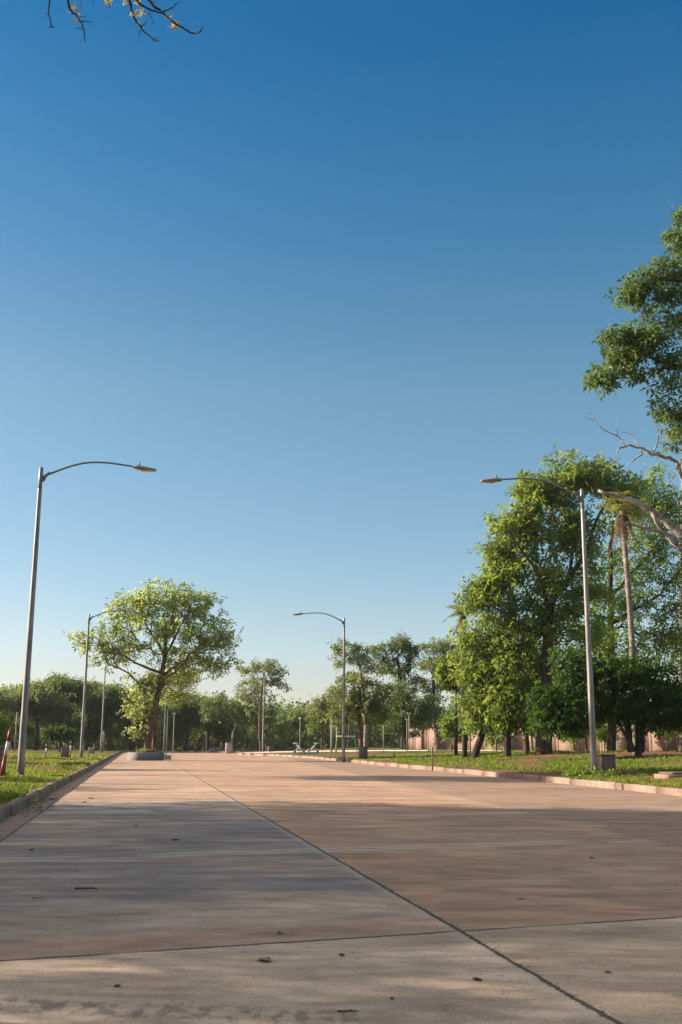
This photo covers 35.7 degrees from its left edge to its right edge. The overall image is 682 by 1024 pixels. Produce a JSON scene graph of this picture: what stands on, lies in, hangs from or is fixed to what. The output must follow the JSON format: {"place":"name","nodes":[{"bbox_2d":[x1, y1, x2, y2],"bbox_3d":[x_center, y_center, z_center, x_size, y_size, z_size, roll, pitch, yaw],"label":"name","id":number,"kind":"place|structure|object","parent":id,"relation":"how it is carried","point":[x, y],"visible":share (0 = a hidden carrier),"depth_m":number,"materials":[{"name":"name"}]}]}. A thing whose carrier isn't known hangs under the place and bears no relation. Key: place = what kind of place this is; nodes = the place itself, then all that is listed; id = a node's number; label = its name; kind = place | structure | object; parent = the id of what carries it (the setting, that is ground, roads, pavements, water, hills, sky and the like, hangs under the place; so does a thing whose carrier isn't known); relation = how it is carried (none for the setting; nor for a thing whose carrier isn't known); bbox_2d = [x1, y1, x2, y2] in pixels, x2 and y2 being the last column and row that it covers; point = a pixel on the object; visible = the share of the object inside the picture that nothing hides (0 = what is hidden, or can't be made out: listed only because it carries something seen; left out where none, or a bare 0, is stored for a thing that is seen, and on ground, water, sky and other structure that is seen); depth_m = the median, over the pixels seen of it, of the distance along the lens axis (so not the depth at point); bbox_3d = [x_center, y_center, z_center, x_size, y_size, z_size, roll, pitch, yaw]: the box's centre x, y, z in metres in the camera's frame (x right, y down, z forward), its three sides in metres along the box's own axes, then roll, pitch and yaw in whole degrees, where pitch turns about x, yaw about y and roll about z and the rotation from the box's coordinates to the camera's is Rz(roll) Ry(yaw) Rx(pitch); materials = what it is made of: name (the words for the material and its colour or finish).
{"place":"outdoors","nodes":[
{"label":"outdoors","id":0,"kind":"place"},
{"bbox_2d":[0,750,118,803],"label":"lawn","id":1,"kind":"structure","parent":0,"point":[53,751],"depth_m":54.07,"materials":[{"name":"green plant"}]},
{"bbox_2d":[0,747,6,774],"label":"utility box","id":2,"kind":"object","parent":1,"relation":"on","point":[2,749],"visible":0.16,"depth_m":31.41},
{"bbox_2d":[0,729,11,775],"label":"marker post","id":3,"kind":"object","parent":1,"relation":"on","point":[5,751],"visible":0.92,"depth_m":30.76,"materials":[{"name":"red paint"}]},
{"bbox_2d":[0,710,16,746],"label":"edge tree","id":4,"kind":"object","parent":1,"relation":"on","point":[4,727],"visible":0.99,"depth_m":92.71,"materials":[{"name":"green plant"}]},
{"bbox_2d":[0,686,19,740],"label":"woodland tree","id":5,"kind":"object","parent":1,"relation":"on","point":[6,699],"visible":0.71,"depth_m":134.26,"materials":[{"name":"green plant"}]},
{"bbox_2d":[14,712,17,750],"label":"post","id":6,"kind":"object","parent":1,"relation":"on","point":[15,731],"visible":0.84,"depth_m":115.45,"materials":[{"name":"grey metal"}]},
{"bbox_2d":[38,722,78,751],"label":"clipped tree","id":7,"kind":"object","parent":1,"relation":"on","point":[59,733],"visible":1,"depth_m":114.99,"materials":[{"name":"green plant"}]},
{"bbox_2d":[60,747,69,757],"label":"utility box","id":8,"kind":"object","parent":1,"relation":"on","point":[65,751],"visible":0.75,"depth_m":66.53,"materials":[{"name":"grey metal"}]},
{"bbox_2d":[15,461,156,775],"bbox_3d":[-7.747,3.205,32.418,3.720,9.905,0.340,3,-13,-10],"label":"street lamp","id":9,"kind":"object","parent":1,"relation":"on","point":[24,717],"visible":0.92,"depth_m":32.04,"materials":[{"name":"metal"}]},
{"bbox_2d":[88,747,93,752],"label":"utility box","id":10,"kind":"object","parent":1,"relation":"on","point":[90,749],"visible":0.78,"depth_m":97.30,"materials":[{"name":"grey metal"}]},
{"bbox_2d":[102,731,104,751],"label":"stake","id":11,"kind":"object","parent":1,"relation":"on","point":[103,739],"visible":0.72,"depth_m":115.19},
{"bbox_2d":[79,610,142,757],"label":"street lamp","id":12,"kind":"object","parent":1,"relation":"on","point":[83,707],"visible":0.94,"depth_m":69.43,"materials":[{"name":"metal"}]},
{"bbox_2d":[100,662,134,751],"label":"street lamp","id":13,"kind":"object","parent":1,"relation":"on","point":[103,709],"visible":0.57,"depth_m":114.13,"materials":[{"name":"metal"}]},
{"bbox_2d":[45,0,202,41],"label":"flowering tree","id":14,"kind":"object","parent":1,"relation":"on","point":[175,22],"visible":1,"depth_m":7.99,"materials":[{"name":"yellow plant"}]},
{"bbox_2d":[8,744,399,751],"bbox_3d":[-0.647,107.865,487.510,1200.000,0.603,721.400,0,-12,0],"label":"lawn","id":15,"kind":"structure","parent":0,"point":[245,750],"depth_m":152.39,"materials":[{"name":"green plant"}]},
{"bbox_2d":[3,682,42,749],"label":"woodland tree","id":16,"kind":"object","parent":15,"relation":"on","point":[30,731],"visible":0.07,"depth_m":147.29,"materials":[{"name":"green plant"}]},
{"bbox_2d":[6,678,76,749],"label":"woodland tree","id":17,"kind":"object","parent":15,"relation":"on","point":[43,699],"visible":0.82,"depth_m":139.10,"materials":[{"name":"green plant"}]},
{"bbox_2d":[29,670,93,746],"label":"woodland tree","id":18,"kind":"object","parent":15,"relation":"on","point":[66,684],"visible":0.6,"depth_m":143.33,"materials":[{"name":"green plant"}]},
{"bbox_2d":[64,676,117,749],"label":"woodland tree","id":19,"kind":"object","parent":15,"relation":"on","point":[95,684],"visible":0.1,"depth_m":146.48,"materials":[{"name":"green plant"}]},
{"bbox_2d":[75,679,144,750],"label":"woodland tree","id":20,"kind":"object","parent":15,"relation":"on","point":[113,702],"visible":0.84,"depth_m":142.11,"materials":[{"name":"green plant"}]},
{"bbox_2d":[98,687,164,749],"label":"woodland tree","id":21,"kind":"object","parent":15,"relation":"on","point":[116,739],"visible":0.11,"depth_m":149.84,"materials":[{"name":"green plant"}]},
{"bbox_2d":[158,688,215,750],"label":"woodland tree","id":22,"kind":"object","parent":15,"relation":"on","point":[190,714],"visible":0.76,"depth_m":147.44,"materials":[{"name":"green plant"}]},
{"bbox_2d":[4,715,370,749],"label":"wood stems","id":23,"kind":"object","parent":15,"relation":"on","point":[348,739],"visible":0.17,"depth_m":157.89,"materials":[{"name":"brown plant"}]},
{"bbox_2d":[179,692,244,751],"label":"woodland tree","id":24,"kind":"object","parent":15,"relation":"on","point":[220,732],"visible":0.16,"depth_m":156.08,"materials":[{"name":"green plant"}]},
{"bbox_2d":[196,689,254,751],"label":"branching tree","id":25,"kind":"object","parent":15,"relation":"on","point":[236,707],"visible":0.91,"depth_m":137.02,"materials":[{"name":"green plant"}]},
{"bbox_2d":[283,706,316,747],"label":"pale tree","id":26,"kind":"object","parent":15,"relation":"on","point":[298,723],"visible":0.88,"depth_m":136.96,"materials":[{"name":"green plant"}]},
{"bbox_2d":[2,684,668,749],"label":"wood","id":27,"kind":"object","parent":15,"relation":"on","point":[309,741],"visible":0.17,"depth_m":162.90,"materials":[{"name":"green plant"}]},
{"bbox_2d":[0,752,681,1023],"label":"road","id":28,"kind":"structure","parent":0,"point":[406,888],"depth_m":8.08,"materials":[{"name":"concrete"}]},
{"bbox_2d":[12,794,59,816],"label":"leaf litter","id":29,"kind":"object","parent":28,"relation":"on","point":[45,800],"visible":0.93,"depth_m":19.64,"materials":[{"name":"brown plant"}]},
{"bbox_2d":[0,751,121,821],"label":"kerb","id":30,"kind":"structure","parent":28,"relation":"on","point":[11,807],"depth_m":22.40,"materials":[{"name":"grey concrete"}]},
{"bbox_2d":[0,789,40,805],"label":"weed","id":31,"kind":"object","parent":30,"relation":"on","point":[15,793],"visible":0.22,"depth_m":19.30,"materials":[{"name":"green plant"}]},
{"bbox_2d":[75,887,96,888],"bbox_3d":[-2.042,3.013,8.473,0.180,0.019,0.029,2,-13,-8],"label":"twig","id":32,"kind":"object","parent":28,"relation":"on","point":[84,888],"visible":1,"depth_m":8.47,"materials":[{"name":"wood"}]},
{"bbox_2d":[127,746,163,760],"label":"planter","id":33,"kind":"object","parent":28,"relation":"on","point":[147,755],"visible":0.99,"depth_m":72.39,"materials":[{"name":"concrete"}]},
{"bbox_2d":[63,577,244,751],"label":"planter tree","id":34,"kind":"object","parent":33,"relation":"in","point":[220,640],"visible":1,"depth_m":74.35,"materials":[{"name":"green plant"}]},
{"bbox_2d":[145,661,211,751],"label":"slender tree","id":35,"kind":"object","parent":33,"relation":"in","point":[181,695],"visible":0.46,"depth_m":76.46,"materials":[{"name":"green plant"}]},
{"bbox_2d":[163,703,166,753],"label":"utility post","id":36,"kind":"object","parent":28,"relation":"on","point":[164,730],"visible":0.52,"depth_m":93.97,"materials":[{"name":"grey metal"}]},
{"bbox_2d":[166,710,167,754],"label":"utility post","id":37,"kind":"object","parent":28,"relation":"on","point":[167,732],"visible":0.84,"depth_m":94.41,"materials":[{"name":"grey metal"}]},
{"bbox_2d":[164,754,170,759],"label":"planter","id":38,"kind":"object","parent":28,"relation":"on","point":[167,757],"visible":0.25,"depth_m":77.11,"materials":[{"name":"concrete"}]},
{"bbox_2d":[122,751,240,752],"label":"kerb","id":39,"kind":"structure","parent":28,"relation":"on","point":[189,751],"depth_m":135.00,"materials":[{"name":"grey concrete"}]},
{"bbox_2d":[225,743,231,752],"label":"utility box","id":40,"kind":"object","parent":28,"relation":"on","point":[228,748],"visible":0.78,"depth_m":130.42,"materials":[{"name":"grey metal"}]},
{"bbox_2d":[258,957,270,960],"bbox_3d":[-0.415,2.424,5.734,0.081,0.015,0.075,-1,-12,5],"label":"dry leaf","id":41,"kind":"object","parent":28,"relation":"on","point":[267,959],"visible":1,"depth_m":5.74,"materials":[{"name":"brown plant"}]},
{"bbox_2d":[292,612,345,761],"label":"street lamp","id":42,"kind":"object","parent":28,"relation":"on","point":[343,759],"visible":0.98,"depth_m":70.56,"materials":[{"name":"metal"}]},
{"bbox_2d":[337,1009,356,1011],"bbox_3d":[0.027,2.185,4.633,0.091,0.011,0.018,3,-13,-12],"label":"twig","id":43,"kind":"object","parent":28,"relation":"on","point":[350,1010],"visible":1,"depth_m":4.63,"materials":[{"name":"brown wood"}]},
{"bbox_2d":[237,753,681,795],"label":"kerb","id":44,"kind":"structure","parent":28,"relation":"on","point":[627,786],"depth_m":35.47,"materials":[{"name":"beige concrete"}]},
{"bbox_2d":[0,0,681,744],"label":"sky","id":45,"kind":"structure","parent":0,"point":[330,272],"materials":[{"name":"blue"}]},
{"bbox_2d":[241,750,580,752],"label":"path","id":46,"kind":"structure","parent":0,"point":[357,750],"depth_m":104.73,"materials":[{"name":"beige concrete"}]},
{"bbox_2d":[249,748,681,787],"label":"lawn","id":47,"kind":"structure","parent":0,"point":[529,761],"depth_m":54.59,"materials":[{"name":"green plant"}]},
{"bbox_2d":[235,668,264,751],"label":"street lamp","id":48,"kind":"object","parent":47,"relation":"on","point":[263,709],"visible":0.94,"depth_m":124.17,"materials":[{"name":"metal"}]},
{"bbox_2d":[233,675,290,750],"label":"olive tree","id":49,"kind":"object","parent":47,"relation":"on","point":[269,717],"visible":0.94,"depth_m":135.16,"materials":[{"name":"green plant"}]},
{"bbox_2d":[237,657,294,751],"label":"slim tree","id":50,"kind":"object","parent":47,"relation":"on","point":[267,668],"visible":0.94,"depth_m":130.42,"materials":[{"name":"green plant"}]},
{"bbox_2d":[268,746,273,751],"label":"utility box","id":51,"kind":"object","parent":47,"relation":"on","point":[270,748],"visible":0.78,"depth_m":120.66,"materials":[{"name":"grey metal"}]},
{"bbox_2d":[293,743,306,753],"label":"exercise machine","id":52,"kind":"object","parent":47,"relation":"on","point":[303,750],"visible":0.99,"depth_m":103.35,"materials":[{"name":"white paint"}]},
{"bbox_2d":[307,743,318,753],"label":"exercise machine","id":53,"kind":"object","parent":47,"relation":"on","point":[309,750],"visible":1,"depth_m":103.74,"materials":[{"name":"white paint"}]},
{"bbox_2d":[302,689,341,749],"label":"bushy tree","id":54,"kind":"object","parent":47,"relation":"on","point":[316,712],"visible":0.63,"depth_m":122.37,"materials":[{"name":"green plant"}]},
{"bbox_2d":[330,722,332,752],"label":"post","id":55,"kind":"object","parent":47,"relation":"on","point":[331,737],"visible":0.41,"depth_m":103.63,"materials":[{"name":"grey metal"}]},
{"bbox_2d":[334,730,357,752],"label":"swing frame","id":56,"kind":"object","parent":47,"relation":"on","point":[345,736],"visible":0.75,"depth_m":99.65,"materials":[{"name":"white paint"}]},
{"bbox_2d":[321,668,398,745],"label":"full tree","id":57,"kind":"object","parent":47,"relation":"on","point":[372,707],"visible":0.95,"depth_m":94.06,"materials":[{"name":"green plant"}]},
{"bbox_2d":[326,637,393,745],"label":"tall gum","id":58,"kind":"object","parent":47,"relation":"on","point":[354,652],"visible":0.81,"depth_m":116.79,"materials":[{"name":"green plant"}]},
{"bbox_2d":[358,746,367,758],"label":"utility box","id":59,"kind":"object","parent":47,"relation":"on","point":[362,752],"visible":0.78,"depth_m":69.99,"materials":[{"name":"grey metal"}]},
{"bbox_2d":[368,630,425,748],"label":"dark gum","id":60,"kind":"object","parent":47,"relation":"on","point":[402,645],"visible":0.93,"depth_m":110.79,"materials":[{"name":"green plant"}]},
{"bbox_2d":[373,678,444,749],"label":"dense tree","id":61,"kind":"object","parent":47,"relation":"on","point":[425,710],"visible":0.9,"depth_m":105.58,"materials":[{"name":"green plant"}]},
{"bbox_2d":[413,636,459,727],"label":"pale gum","id":62,"kind":"object","parent":47,"relation":"on","point":[442,648],"visible":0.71,"depth_m":114.65,"materials":[{"name":"green plant"}]},
{"bbox_2d":[431,650,467,754],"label":"round tree","id":63,"kind":"object","parent":47,"relation":"on","point":[440,674],"visible":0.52,"depth_m":70.86,"materials":[{"name":"green plant"}]},
{"bbox_2d":[436,712,468,752],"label":"young tree","id":64,"kind":"object","parent":47,"relation":"on","point":[447,729],"visible":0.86,"depth_m":82.06,"materials":[{"name":"green plant"}]},
{"bbox_2d":[442,603,475,757],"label":"palm tree","id":65,"kind":"object","parent":47,"relation":"on","point":[464,736],"visible":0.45,"depth_m":65.81,"materials":[{"name":"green plant"}]},
{"bbox_2d":[446,718,472,747],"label":"shrub","id":66,"kind":"object","parent":47,"relation":"on","point":[460,740],"visible":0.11,"depth_m":93.71,"materials":[{"name":"green plant"}]},
{"bbox_2d":[469,730,470,753],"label":"post","id":67,"kind":"object","parent":47,"relation":"on","point":[470,744],"visible":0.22,"depth_m":73.22,"materials":[{"name":"grey metal"}]},
{"bbox_2d":[437,608,531,757],"bbox_3d":[8.242,9.839,60.974,5.373,9.044,4.014,-4,-13,18],"label":"tree","id":68,"kind":"object","parent":47,"relation":"on","point":[470,641],"visible":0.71,"depth_m":60.38,"materials":[{"name":"green plant"}]},
{"bbox_2d":[473,716,497,750],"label":"leafy tree","id":69,"kind":"object","parent":47,"relation":"on","point":[496,747],"depth_m":83.93,"materials":[{"name":"brown plant"}]},
{"bbox_2d":[482,730,512,748],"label":"shrub","id":70,"kind":"object","parent":47,"relation":"on","point":[500,742],"visible":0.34,"depth_m":85.75,"materials":[{"name":"green plant"}]},
{"bbox_2d":[470,613,560,756],"bbox_3d":[9.848,9.781,59.635,5.110,8.235,4.476,0,-12,0],"label":"tree","id":71,"kind":"object","parent":47,"relation":"on","point":[511,701],"visible":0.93,"depth_m":59.23,"materials":[{"name":"green plant"}]},
{"bbox_2d":[530,737,533,749],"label":"leafy tree","id":72,"kind":"object","parent":47,"relation":"on","point":[531,744],"depth_m":78.10,"materials":[{"name":"brown plant"}]},
{"bbox_2d":[480,475,597,773],"bbox_3d":[6.417,3.674,34.309,3.720,9.905,0.340,3,-13,-10],"label":"street lamp","id":73,"kind":"object","parent":47,"relation":"on","point":[592,733],"visible":0.87,"depth_m":34.57,"materials":[{"name":"metal"}]},
{"bbox_2d":[408,723,678,751],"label":"boundary wall","id":74,"kind":"structure","parent":47,"relation":"on","point":[433,738],"depth_m":89.45,"materials":[{"name":"beige concrete"}]},
{"bbox_2d":[516,637,575,753],"bbox_3d":[11.552,10.558,62.131,5.214,7.685,4.318,0,-12,0],"label":"tree","id":75,"kind":"object","parent":47,"relation":"on","point":[526,747],"visible":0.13,"depth_m":61.59,"materials":[{"name":"green plant"}]},
{"bbox_2d":[452,443,653,754],"bbox_3d":[12.255,4.747,60.475,11.864,18.216,4.476,0,-12,0],"label":"leafy tree","id":76,"kind":"object","parent":47,"relation":"on","point":[491,591],"visible":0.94,"depth_m":60.35,"materials":[{"name":"green plant"}]},
{"bbox_2d":[552,725,588,749],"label":"shrub","id":77,"kind":"object","parent":47,"relation":"on","point":[575,739],"visible":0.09,"depth_m":74.22,"materials":[{"name":"green plant"}]},
{"bbox_2d":[561,766,599,777],"bbox_3d":[7.370,8.145,32.778,0.850,0.617,1.416,11,-16,-41],"label":"weed","id":78,"kind":"object","parent":47,"relation":"on","point":[569,772],"visible":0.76,"depth_m":32.72,"materials":[{"name":"green plant"}]},
{"bbox_2d":[572,692,606,750],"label":"leafy tree","id":79,"kind":"object","parent":47,"relation":"on","point":[586,745],"depth_m":74.22,"materials":[{"name":"brown plant"}]},
{"bbox_2d":[519,645,681,757],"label":"dark tree","id":80,"kind":"object","parent":47,"relation":"on","point":[612,685],"visible":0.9,"depth_m":50.68,"materials":[{"name":"green plant"}]},
{"bbox_2d":[597,754,615,775],"bbox_3d":[8.510,8.220,33.938,0.490,0.870,0.490,3,-13,-10],"label":"utility box","id":81,"kind":"object","parent":47,"relation":"on","point":[605,762],"visible":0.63,"depth_m":33.77,"materials":[{"name":"grey metal"}]},
{"bbox_2d":[593,768,626,775],"bbox_3d":[8.466,8.235,33.181,1.129,0.498,0.968,8,-14,-30],"label":"weed","id":82,"kind":"object","parent":47,"relation":"on","point":[611,772],"visible":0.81,"depth_m":32.98,"materials":[{"name":"green plant"}]},
{"bbox_2d":[596,724,624,750],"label":"shrub","id":83,"kind":"object","parent":47,"relation":"on","point":[601,735],"visible":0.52,"depth_m":70.14,"materials":[{"name":"green plant"}]},
{"bbox_2d":[560,460,681,750],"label":"shade tree","id":84,"kind":"object","parent":47,"relation":"on","point":[666,639],"visible":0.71,"depth_m":70.17,"materials":[{"name":"green plant"}]},
{"bbox_2d":[596,489,663,755],"bbox_3d":[14.935,5.518,53.524,3.497,13.500,3.586,3,-13,-12],"label":"palm tree","id":85,"kind":"object","parent":47,"relation":"on","point":[622,508],"visible":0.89,"depth_m":54.19,"materials":[{"name":"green plant"}]},
{"bbox_2d":[580,201,681,457],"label":"tall tree","id":86,"kind":"object","parent":47,"relation":"on","point":[634,344],"visible":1,"depth_m":31.68,"materials":[{"name":"green plant"}]},
{"bbox_2d":[584,405,681,552],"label":"dead tree","id":87,"kind":"object","parent":47,"relation":"on","point":[675,529],"visible":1,"depth_m":32.71,"materials":[{"name":"brown wood"}]},
{"bbox_2d":[652,708,681,750],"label":"shrub","id":88,"kind":"object","parent":47,"relation":"on","point":[667,735],"visible":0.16,"depth_m":66.44,"materials":[{"name":"green plant"}]},
{"bbox_2d":[654,772,681,778],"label":"drain chamber","id":89,"kind":"object","parent":47,"relation":"on","point":[661,775],"visible":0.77,"depth_m":30.75,"materials":[{"name":"beige concrete"}]},
{"bbox_2d":[661,428,681,751],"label":"palm tree","id":90,"kind":"object","parent":47,"relation":"on","point":[680,626],"visible":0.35,"depth_m":74.42,"materials":[{"name":"green plant"}]}
]}

